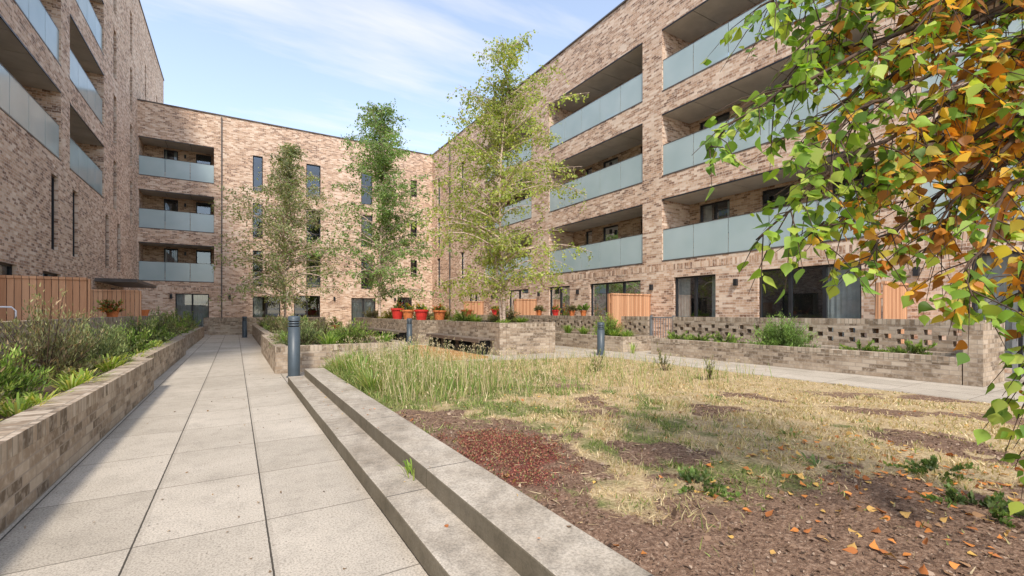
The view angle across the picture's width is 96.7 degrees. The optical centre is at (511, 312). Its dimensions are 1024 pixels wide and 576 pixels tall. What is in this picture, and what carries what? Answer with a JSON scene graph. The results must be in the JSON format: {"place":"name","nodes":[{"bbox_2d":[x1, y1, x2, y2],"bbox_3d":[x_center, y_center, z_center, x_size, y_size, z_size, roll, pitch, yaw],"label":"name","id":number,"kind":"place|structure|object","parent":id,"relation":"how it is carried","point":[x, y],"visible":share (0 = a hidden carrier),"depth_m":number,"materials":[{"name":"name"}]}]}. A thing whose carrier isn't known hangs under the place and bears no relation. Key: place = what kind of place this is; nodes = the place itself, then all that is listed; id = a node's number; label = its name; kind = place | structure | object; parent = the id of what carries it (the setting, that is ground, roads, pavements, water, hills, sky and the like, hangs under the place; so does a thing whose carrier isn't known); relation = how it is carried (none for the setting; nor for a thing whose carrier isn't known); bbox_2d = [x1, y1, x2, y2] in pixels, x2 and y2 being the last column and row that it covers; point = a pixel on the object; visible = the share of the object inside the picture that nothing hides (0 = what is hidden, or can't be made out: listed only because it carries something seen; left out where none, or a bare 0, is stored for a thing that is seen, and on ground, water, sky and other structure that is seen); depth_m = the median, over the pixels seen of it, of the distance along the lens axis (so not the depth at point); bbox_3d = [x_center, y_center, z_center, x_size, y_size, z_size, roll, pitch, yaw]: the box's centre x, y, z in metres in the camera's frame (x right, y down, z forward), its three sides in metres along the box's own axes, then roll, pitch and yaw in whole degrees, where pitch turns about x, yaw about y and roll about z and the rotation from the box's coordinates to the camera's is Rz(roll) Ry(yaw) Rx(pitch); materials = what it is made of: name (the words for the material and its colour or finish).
{"place":"outdoors","nodes":[
{"label":"outdoors","id":0,"kind":"place"},
{"bbox_2d":[140,0,623,154],"label":"sky","id":1,"kind":"structure","parent":0,"point":[306,65],"materials":[{"name":"blue"}]},
{"bbox_2d":[408,345,487,360],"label":"paved path","id":2,"kind":"structure","parent":0,"point":[459,352],"depth_m":12.55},
{"bbox_2d":[0,329,1023,575],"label":"courtyard paving","id":3,"kind":"structure","parent":0,"point":[148,485],"depth_m":3.06,"materials":[{"name":"concrete"}]},
{"bbox_2d":[0,275,90,320],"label":"timber fence","id":4,"kind":"object","parent":3,"relation":"on","point":[16,291],"visible":0.49,"depth_m":8.64,"materials":[{"name":"wood"}]},
{"bbox_2d":[0,358,153,533],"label":"brick planter","id":5,"kind":"object","parent":3,"relation":"on","point":[44,448],"visible":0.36,"depth_m":3.35,"materials":[{"name":"brick"}]},
{"bbox_2d":[0,342,15,405],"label":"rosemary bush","id":6,"kind":"object","parent":5,"relation":"on","point":[2,392],"visible":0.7,"depth_m":3.24,"materials":[{"name":"green plant"}]},
{"bbox_2d":[0,343,59,403],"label":"hebe bush","id":7,"kind":"object","parent":5,"relation":"in","point":[10,378],"visible":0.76,"depth_m":4.08,"materials":[{"name":"green plant"}]},
{"bbox_2d":[0,391,60,416],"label":"daylily","id":8,"kind":"object","parent":5,"relation":"on","point":[17,407],"visible":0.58,"depth_m":3.47,"materials":[{"name":"green plant"}]},
{"bbox_2d":[1,386,80,406],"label":"daylily","id":9,"kind":"object","parent":5,"relation":"in","point":[34,396],"visible":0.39,"depth_m":3.87,"materials":[{"name":"green plant"}]},
{"bbox_2d":[0,283,113,384],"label":"rosemary bush","id":10,"kind":"object","parent":5,"relation":"on","point":[58,359],"visible":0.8,"depth_m":5.17,"materials":[{"name":"green plant"}]},
{"bbox_2d":[34,368,107,391],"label":"daylily","id":11,"kind":"object","parent":5,"relation":"on","point":[72,382],"visible":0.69,"depth_m":4.57,"materials":[{"name":"green plant"}]},
{"bbox_2d":[47,365,115,382],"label":"daylily","id":12,"kind":"object","parent":5,"relation":"on","point":[86,374],"visible":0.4,"depth_m":4.86,"materials":[{"name":"green plant"}]},
{"bbox_2d":[59,322,132,370],"bbox_3d":[-5.819,0.486,6.378,0.950,0.704,1.031,0,0,-31],"label":"hebe bush","id":13,"kind":"object","parent":5,"relation":"on","point":[102,349],"visible":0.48,"depth_m":6.42,"materials":[{"name":"green plant"}]},
{"bbox_2d":[88,353,135,371],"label":"daylily","id":14,"kind":"object","parent":5,"relation":"on","point":[110,364],"visible":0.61,"depth_m":6.04,"materials":[{"name":"green plant"}]},
{"bbox_2d":[0,315,164,366],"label":"brick wall","id":15,"kind":"structure","parent":3,"relation":"on","point":[111,320],"depth_m":7.61,"materials":[{"name":"brick"}]},
{"bbox_2d":[106,308,120,316],"bbox_3d":[-9.712,0.010,11.065,0.302,0.220,0.302,0,0,-31],"label":"flower pot","id":16,"kind":"object","parent":15,"relation":"on","point":[113,314],"visible":0.59,"depth_m":10.99,"materials":[{"name":"ceramic"}]},
{"bbox_2d":[93,299,125,312],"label":"potted shrub","id":17,"kind":"object","parent":16,"relation":"in","point":[104,308],"visible":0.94,"depth_m":10.95,"materials":[{"name":"green plant"}]},
{"bbox_2d":[51,288,141,329],"bbox_3d":[-11.891,0.280,12.725,2.380,1.839,0.171,0,0,-31],"label":"timber fence","id":18,"kind":"object","parent":3,"relation":"on","point":[132,303],"visible":0.19,"depth_m":13.07,"materials":[{"name":"wood"}]},
{"bbox_2d":[49,337,185,380],"bbox_3d":[-8.004,0.955,9.681,1.220,0.489,6.940,0,0,-31],"label":"brick planter","id":19,"kind":"object","parent":3,"relation":"on","point":[167,356],"visible":0.16,"depth_m":9.31,"materials":[{"name":"brick"}]},
{"bbox_2d":[62,310,144,356],"bbox_3d":[-6.675,0.386,7.405,1.112,0.903,1.162,0,0,-31],"label":"lavender bush","id":20,"kind":"object","parent":19,"relation":"on","point":[123,337],"visible":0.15,"depth_m":7.39,"materials":[{"name":"green plant"}]},
{"bbox_2d":[101,321,161,353],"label":"hebe bush","id":21,"kind":"object","parent":19,"relation":"in","point":[142,336],"visible":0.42,"depth_m":8.65,"materials":[{"name":"green plant"}]},
{"bbox_2d":[118,310,171,348],"bbox_3d":[-8.043,0.395,9.827,1.085,0.885,1.033,0,0,13],"label":"rosemary bush","id":22,"kind":"object","parent":19,"relation":"on","point":[149,339],"visible":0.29,"depth_m":9.77,"materials":[{"name":"green plant"}]},
{"bbox_2d":[126,318,176,343],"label":"hebe bush","id":23,"kind":"object","parent":19,"relation":"in","point":[168,336],"visible":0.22,"depth_m":11.22,"materials":[{"name":"green plant"}]},
{"bbox_2d":[135,305,184,338],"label":"mixed shrub","id":24,"kind":"object","parent":19,"relation":"on","point":[160,325],"visible":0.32,"depth_m":12.57,"materials":[{"name":"green plant"}]},
{"bbox_2d":[176,327,203,350],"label":"brick planter","id":25,"kind":"object","parent":3,"relation":"on","point":[194,337],"visible":0.22,"depth_m":16.61,"materials":[{"name":"brick"}]},
{"bbox_2d":[163,313,190,333],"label":"hebe bush","id":26,"kind":"object","parent":25,"relation":"in","point":[177,324],"visible":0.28,"depth_m":15.27,"materials":[{"name":"green plant"}]},
{"bbox_2d":[164,308,195,330],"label":"mixed shrub","id":27,"kind":"object","parent":25,"relation":"in","point":[183,320],"visible":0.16,"depth_m":17.12,"materials":[{"name":"green plant"}]},
{"bbox_2d":[241,316,246,337],"bbox_3d":[-12.663,0.700,21.559,0.262,0.999,0.263,0,0,-31],"label":"bollard light","id":28,"kind":"object","parent":3,"relation":"on","point":[244,328],"visible":1,"depth_m":21.47,"materials":[{"name":"paint"}]},
{"bbox_2d":[203,317,325,333],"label":"brick wall","id":29,"kind":"structure","parent":3,"relation":"on","point":[205,323],"depth_m":25.24,"materials":[{"name":"brick"}]},
{"bbox_2d":[208,318,325,334],"bbox_3d":[-13.630,0.774,25.594,5.700,0.849,1.300,0,0,-31],"label":"brick planter","id":30,"kind":"object","parent":3,"relation":"on","point":[231,326],"visible":0.55,"depth_m":24.09,"materials":[{"name":"brick"}]},
{"bbox_2d":[252,324,331,345],"bbox_3d":[-9.438,0.924,19.430,2.540,0.549,11.990,0,0,-31],"label":"brick planter","id":31,"kind":"object","parent":3,"relation":"on","point":[257,332],"visible":0.11,"depth_m":18.11,"materials":[{"name":"brick"}]},
{"bbox_2d":[264,316,287,332],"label":"rosemary bush","id":32,"kind":"object","parent":31,"relation":"on","point":[275,326],"visible":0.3,"depth_m":14.59,"materials":[{"name":"green plant"}]},
{"bbox_2d":[206,142,349,317],"bbox_3d":[-10.777,-3.674,21.520,6.395,8.755,7.758,0,0,-31],"label":"birch tree","id":33,"kind":"object","parent":31,"relation":"on","point":[289,184],"visible":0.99,"depth_m":21.26,"materials":[{"name":"green plant"}]},
{"bbox_2d":[286,316,301,377],"bbox_3d":[-4.037,0.634,8.430,0.262,1.129,0.262,0,0,-31],"label":"bollard light","id":34,"kind":"object","parent":3,"relation":"on","point":[293,347],"visible":0.95,"depth_m":8.35,"materials":[{"name":"paint"}]},
{"bbox_2d":[261,334,407,373],"bbox_3d":[-4.906,0.934,11.880,2.640,0.529,5.600,0,0,-31],"label":"brick planter","id":35,"kind":"object","parent":3,"relation":"on","point":[311,356],"visible":0.31,"depth_m":9.26,"materials":[{"name":"brick"}]},
{"bbox_2d":[269,313,324,342],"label":"hebe bush","id":36,"kind":"object","parent":35,"relation":"in","point":[281,327],"visible":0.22,"depth_m":10.82,"materials":[{"name":"green plant"}]},
{"bbox_2d":[268,316,338,347],"bbox_3d":[-4.439,0.424,9.874,1.264,0.728,1.351,0,0,17],"label":"rosemary bush","id":37,"kind":"object","parent":35,"relation":"on","point":[307,335],"visible":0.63,"depth_m":9.76,"materials":[{"name":"green plant"}]},
{"bbox_2d":[308,314,339,337],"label":"rosemary bush","id":38,"kind":"object","parent":35,"relation":"on","point":[324,328],"visible":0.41,"depth_m":13.47,"materials":[{"name":"green plant"}]},
{"bbox_2d":[313,331,346,343],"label":"daylily","id":39,"kind":"object","parent":35,"relation":"in","point":[330,339],"visible":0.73,"depth_m":9.62,"materials":[{"name":"green plant"}]},
{"bbox_2d":[322,317,374,343],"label":"rosemary bush","id":40,"kind":"object","parent":35,"relation":"on","point":[354,334],"visible":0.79,"depth_m":10.41,"materials":[{"name":"green plant"}]},
{"bbox_2d":[331,320,376,339],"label":"hebe bush","id":41,"kind":"object","parent":35,"relation":"in","point":[347,326],"visible":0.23,"depth_m":11.87,"materials":[{"name":"green plant"}]},
{"bbox_2d":[372,330,397,342],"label":"daylily","id":42,"kind":"object","parent":35,"relation":"in","point":[384,338],"visible":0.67,"depth_m":10.36,"materials":[{"name":"green plant"}]},
{"bbox_2d":[352,326,406,341],"bbox_3d":[-6.444,0.969,21.244,0.500,0.458,9.000,0,0,-31],"label":"bench","id":43,"kind":"object","parent":3,"relation":"on","point":[400,334],"visible":0.35,"depth_m":18.70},
{"bbox_2d":[354,317,451,343],"bbox_3d":[-5.181,0.750,22.188,2.600,0.899,10.700,0,0,-31],"label":"brick planter","id":44,"kind":"object","parent":3,"relation":"on","point":[423,327],"visible":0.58,"depth_m":17.44,"materials":[{"name":"brick"}]},
{"bbox_2d":[271,98,462,316],"bbox_3d":[-6.640,-5.072,22.853,7.432,10.893,8.246,0,0,13],"label":"birch tree","id":45,"kind":"object","parent":44,"relation":"on","point":[383,135],"visible":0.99,"depth_m":22.56,"materials":[{"name":"green plant"}]},
{"bbox_2d":[391,308,403,318],"bbox_3d":[-5.215,0.070,20.704,0.605,0.500,0.605,0,0,-31],"label":"flower pot","id":46,"kind":"object","parent":44,"relation":"on","point":[397,313],"visible":0.81,"depth_m":20.50,"materials":[{"name":"red plastic"}]},
{"bbox_2d":[414,310,427,319],"bbox_3d":[-3.534,0.110,17.747,0.562,0.420,0.562,0,0,-31],"label":"flower pot","id":47,"kind":"object","parent":44,"relation":"on","point":[421,314],"visible":0.88,"depth_m":17.56,"materials":[{"name":"red plastic"}]},
{"bbox_2d":[433,310,445,319],"bbox_3d":[-2.991,0.120,18.779,0.562,0.400,0.562,0,0,-31],"label":"flower pot","id":48,"kind":"object","parent":44,"relation":"on","point":[439,315],"visible":0.99,"depth_m":18.59,"materials":[{"name":"ceramic"}]},
{"bbox_2d":[288,376,519,575],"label":"concrete step","id":49,"kind":"object","parent":3,"relation":"on","point":[418,514],"visible":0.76,"depth_m":2.58,"materials":[{"name":"concrete"}]},
{"bbox_2d":[399,459,414,479],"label":"weed","id":50,"kind":"object","parent":49,"relation":"on","point":[408,467],"visible":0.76,"depth_m":3.01,"materials":[{"name":"green plant"}]},
{"bbox_2d":[407,318,411,343],"bbox_3d":[-3.689,0.710,16.365,0.250,0.979,0.250,0,0,-31],"label":"bollard light","id":51,"kind":"object","parent":3,"relation":"on","point":[409,326],"visible":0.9,"depth_m":16.28,"materials":[{"name":"paint"}]},
{"bbox_2d":[426,333,493,354],"bbox_3d":[-1.739,0.969,14.274,0.500,0.458,4.000,0,0,-31],"label":"timber bench","id":52,"kind":"object","parent":3,"relation":"on","point":[452,338],"visible":0.88,"depth_m":13.85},
{"bbox_2d":[464,301,483,314],"bbox_3d":[-2.279,0.275,27.347,1.300,1.849,0.171,0,0,-31],"label":"timber fence","id":53,"kind":"object","parent":3,"relation":"on","point":[477,308],"visible":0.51,"depth_m":27.36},
{"bbox_2d":[304,368,653,575],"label":"concrete kerb","id":54,"kind":"structure","parent":3,"relation":"on","point":[502,520],"depth_m":2.32,"materials":[{"name":"concrete"}]},
{"bbox_2d":[438,320,554,355],"bbox_3d":[-0.683,0.750,14.887,1.900,0.899,4.450,0,0,-31],"label":"brick planter","id":55,"kind":"object","parent":3,"relation":"on","point":[526,337],"visible":0.86,"depth_m":13.11,"materials":[{"name":"brick"}]},
{"bbox_2d":[447,308,479,321],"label":"mixed shrub","id":56,"kind":"object","parent":55,"relation":"in","point":[459,317],"visible":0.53,"depth_m":15.46,"materials":[{"name":"green plant"}]},
{"bbox_2d":[401,30,592,321],"bbox_3d":[-0.482,-4.116,13.969,5.810,8.981,5.904,0,0,18],"label":"birch tree","id":57,"kind":"object","parent":55,"relation":"on","point":[499,249],"visible":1,"depth_m":13.82,"materials":[{"name":"green plant"}]},
{"bbox_2d":[486,309,520,322],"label":"mixed shrub","id":58,"kind":"object","parent":55,"relation":"in","point":[508,318],"visible":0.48,"depth_m":14.71,"materials":[{"name":"green plant"}]},
{"bbox_2d":[514,299,536,320],"bbox_3d":[0.682,0.275,22.476,1.300,1.849,0.171,0,0,-31],"label":"timber fence","id":59,"kind":"object","parent":3,"relation":"on","point":[524,306],"visible":0.47,"depth_m":22.40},
{"bbox_2d":[516,315,649,334],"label":"brick wall","id":60,"kind":"structure","parent":3,"relation":"on","point":[637,324],"depth_m":17.24,"materials":[{"name":"brick"}]},
{"bbox_2d":[596,322,605,354],"bbox_3d":[2.489,0.740,12.749,0.263,0.919,0.262,0,0,-31],"label":"bollard light","id":61,"kind":"object","parent":3,"relation":"on","point":[601,336],"visible":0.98,"depth_m":12.66,"materials":[{"name":"paint"}]},
{"bbox_2d":[555,331,656,351],"bbox_3d":[2.727,0.975,15.995,1.480,0.449,4.700,0,0,-31],"label":"brick planter","id":62,"kind":"object","parent":3,"relation":"on","point":[578,339],"visible":0.74,"depth_m":14.26,"materials":[{"name":"brick"}]},
{"bbox_2d":[590,313,625,336],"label":"hebe bush","id":63,"kind":"object","parent":62,"relation":"in","point":[611,324],"visible":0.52,"depth_m":15.06,"materials":[{"name":"green plant"}]},
{"bbox_2d":[608,293,650,330],"bbox_3d":[4.176,0.275,16.057,2.000,1.849,0.171,0,0,-31],"label":"timber fence","id":64,"kind":"object","parent":3,"relation":"on","point":[622,304],"visible":0.41,"depth_m":15.90,"materials":[{"name":"wood"}]},
{"bbox_2d":[650,315,674,337],"bbox_3d":[4.735,0.649,14.348,0.060,1.098,0.940,0,0,-31],"label":"metal railing","id":65,"kind":"object","parent":3,"relation":"on","point":[651,325],"visible":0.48,"depth_m":14.48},
{"bbox_2d":[337,361,1008,524],"bbox_3d":[1.596,1.067,6.588,6.920,0.317,6.528,0,0,-31],"label":"dry thatch","id":66,"kind":"object","parent":3,"relation":"on","point":[691,423],"visible":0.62,"depth_m":4.61,"materials":[{"name":"plant"}]},
{"bbox_2d":[651,338,962,384],"bbox_3d":[6.193,0.975,10.583,1.180,0.449,6.550,0,0,-31],"label":"brick planter","id":67,"kind":"object","parent":3,"relation":"on","point":[939,367],"visible":0.82,"depth_m":9.18,"materials":[{"name":"brick"}]},
{"bbox_2d":[665,330,690,339],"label":"lavender bush","id":68,"kind":"object","parent":67,"relation":"in","point":[674,336],"visible":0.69,"depth_m":12.89,"materials":[{"name":"green plant"}]},
{"bbox_2d":[684,333,713,340],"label":"lavender bush","id":69,"kind":"object","parent":67,"relation":"in","point":[699,338],"visible":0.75,"depth_m":12.26,"materials":[{"name":"green plant"}]},
{"bbox_2d":[711,330,745,342],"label":"lavender bush","id":70,"kind":"object","parent":67,"relation":"in","point":[720,339],"visible":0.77,"depth_m":11.58,"materials":[{"name":"green plant"}]},
{"bbox_2d":[746,311,820,347],"bbox_3d":[6.224,0.383,10.572,1.401,0.950,1.478,0,0,-31],"label":"hebe bush","id":71,"kind":"object","parent":67,"relation":"in","point":[786,335],"visible":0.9,"depth_m":10.38,"materials":[{"name":"green plant"}]},
{"bbox_2d":[838,339,892,351],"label":"lavender bush","id":72,"kind":"object","parent":67,"relation":"in","point":[868,347],"visible":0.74,"depth_m":9.09,"materials":[{"name":"green plant"}]},
{"bbox_2d":[886,339,937,354],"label":"lavender bush","id":73,"kind":"object","parent":67,"relation":"in","point":[917,348],"visible":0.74,"depth_m":8.43,"materials":[{"name":"green plant"}]},
{"bbox_2d":[603,356,1021,406],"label":"lawn edging kerb","id":74,"kind":"structure","parent":3,"relation":"on","point":[846,385],"depth_m":7.07,"materials":[{"name":"concrete"}]},
{"bbox_2d":[673,317,986,352],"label":"brick wall","id":75,"kind":"structure","parent":3,"relation":"on","point":[738,327],"depth_m":9.99,"materials":[{"name":"brick"}]},
{"bbox_2d":[875,281,908,343],"bbox_3d":[8.309,0.275,9.933,1.300,1.849,0.171,0,0,-31],"label":"timber fence","id":76,"kind":"object","parent":3,"relation":"on","point":[892,304],"visible":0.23,"depth_m":9.73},
{"bbox_2d":[963,322,1004,386],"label":"brick wall","id":77,"kind":"structure","parent":3,"relation":"on","point":[982,367],"depth_m":7.40,"materials":[{"name":"brick"}]},
{"bbox_2d":[1012,322,1023,380],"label":"metal railing","id":78,"kind":"object","parent":3,"relation":"on","point":[1015,343],"visible":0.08,"depth_m":7.84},
{"bbox_2d":[318,356,1023,575],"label":"lawn","id":79,"kind":"structure","parent":0,"point":[636,485],"depth_m":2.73,"materials":[{"name":"plant"}]},
{"bbox_2d":[335,350,378,372],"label":"tall grass clump","id":80,"kind":"object","parent":79,"relation":"on","point":[346,358],"visible":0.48,"depth_m":7.26,"materials":[{"name":"green plant"}]},
{"bbox_2d":[331,354,389,380],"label":"tall grass clump","id":81,"kind":"object","parent":79,"relation":"on","point":[365,366],"visible":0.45,"depth_m":6.50,"materials":[{"name":"green plant"}]},
{"bbox_2d":[352,367,406,391],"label":"tall grass clump","id":82,"kind":"object","parent":79,"relation":"on","point":[368,381],"visible":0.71,"depth_m":5.74,"materials":[{"name":"green plant"}]},
{"bbox_2d":[431,422,585,499],"bbox_3d":[-0.031,0.985,3.347,0.784,0.064,1.811,0,0,-31],"label":"sedum groundcover","id":83,"kind":"object","parent":79,"relation":"on","point":[489,438],"visible":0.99,"depth_m":3.21,"materials":[{"name":"plant"}]},
{"bbox_2d":[327,331,766,396],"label":"grass seed heads","id":84,"kind":"object","parent":79,"relation":"on","point":[444,357],"depth_m":6.81,"materials":[{"name":"plant"}]},
{"bbox_2d":[328,335,771,409],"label":"tall grass","id":85,"kind":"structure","parent":79,"relation":"on","point":[411,365],"depth_m":6.46,"materials":[{"name":"plant"}]},
{"bbox_2d":[587,348,605,371],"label":"tall weed","id":86,"kind":"object","parent":79,"relation":"on","point":[600,361],"visible":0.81,"depth_m":8.69,"materials":[{"name":"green plant"}]},
{"bbox_2d":[650,342,673,370],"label":"tall weed","id":87,"kind":"object","parent":79,"relation":"on","point":[662,363],"visible":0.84,"depth_m":9.09,"materials":[{"name":"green plant"}]},
{"bbox_2d":[363,381,1012,568],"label":"fallen leaves","id":88,"kind":"object","parent":79,"relation":"on","point":[953,565],"visible":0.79,"depth_m":3.27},
{"bbox_2d":[692,356,716,379],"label":"tall weed","id":89,"kind":"object","parent":79,"relation":"on","point":[709,370],"visible":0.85,"depth_m":7.75,"materials":[{"name":"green plant"}]},
{"bbox_2d":[677,465,742,500],"bbox_3d":[1.132,0.989,2.637,0.344,0.095,0.442,0,0,18],"label":"groundcover plant","id":90,"kind":"object","parent":79,"relation":"on","point":[692,473],"visible":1,"depth_m":2.63,"materials":[{"name":"green plant"}]},
{"bbox_2d":[397,391,1023,575],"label":"soil crumbs","id":91,"kind":"object","parent":79,"relation":"on","point":[715,511],"visible":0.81,"depth_m":2.26,"materials":[{"name":"soil"}]},
{"bbox_2d":[790,452,848,468],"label":"dandelion plant","id":92,"kind":"object","parent":79,"relation":"on","point":[812,457],"visible":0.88,"depth_m":3.11,"materials":[{"name":"green plant"}]},
{"bbox_2d":[659,431,1023,575],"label":"fallen leaves","id":93,"kind":"object","parent":79,"relation":"on","point":[852,548],"visible":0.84,"depth_m":2.48,"materials":[{"name":"plant"}]},
{"bbox_2d":[692,0,1023,514],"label":"autumn birch tree","id":94,"kind":"object","parent":79,"relation":"on","point":[984,101],"visible":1,"depth_m":1.94,"materials":[{"name":"green plant"}]},
{"bbox_2d":[883,454,973,485],"bbox_3d":[2.745,1.010,2.935,0.423,0.119,0.432,0,0,-11],"label":"groundcover plant","id":95,"kind":"object","parent":79,"relation":"on","point":[930,464],"visible":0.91,"depth_m":2.96,"materials":[{"name":"green plant"}]},
{"bbox_2d":[921,482,1023,527],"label":"groundcover plant","id":96,"kind":"object","parent":79,"relation":"on","point":[999,508],"visible":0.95,"depth_m":2.37,"materials":[{"name":"green plant"}]},
{"label":"ground","id":97,"kind":"structure","parent":0,"visible":0},
{"bbox_2d":[0,0,163,298],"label":"walls","id":98,"kind":"structure","parent":97,"relation":"on","point":[127,62],"depth_m":16.38,"materials":[{"name":"brick"}]},
{"bbox_2d":[0,0,117,291],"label":"windows and balconies","id":99,"kind":"structure","parent":98,"relation":"attached to","point":[20,68],"depth_m":13.91,"materials":[{"name":"glass"}]},
{"bbox_2d":[94,0,163,287],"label":"roof","id":100,"kind":"structure","parent":98,"relation":"attached to","point":[130,283],"depth_m":20.07,"materials":[{"name":"metal"}]},
{"bbox_2d":[137,100,431,327],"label":"walls","id":101,"kind":"structure","parent":97,"relation":"on","point":[244,142],"depth_m":28.45,"materials":[{"name":"brick"}]},
{"bbox_2d":[139,136,416,326],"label":"windows and balconies","id":102,"kind":"structure","parent":101,"relation":"attached to","point":[170,216],"depth_m":27.49,"materials":[{"name":"glass"}]},
{"bbox_2d":[137,99,428,316],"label":"roof","id":103,"kind":"structure","parent":101,"relation":"on","point":[221,157],"depth_m":27.76,"materials":[{"name":"metal"}]},
{"bbox_2d":[432,0,1023,373],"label":"walls","id":104,"kind":"structure","parent":97,"relation":"on","point":[624,28],"depth_m":16.47,"materials":[{"name":"brick"}]},
{"bbox_2d":[434,0,626,310],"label":"roof","id":105,"kind":"structure","parent":104,"relation":"on","point":[594,25],"depth_m":21.63,"materials":[{"name":"metal"}]},
{"bbox_2d":[439,0,1023,367],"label":"windows and balconies","id":106,"kind":"structure","parent":104,"relation":"attached to","point":[802,297],"depth_m":15.35,"materials":[{"name":"glass"}]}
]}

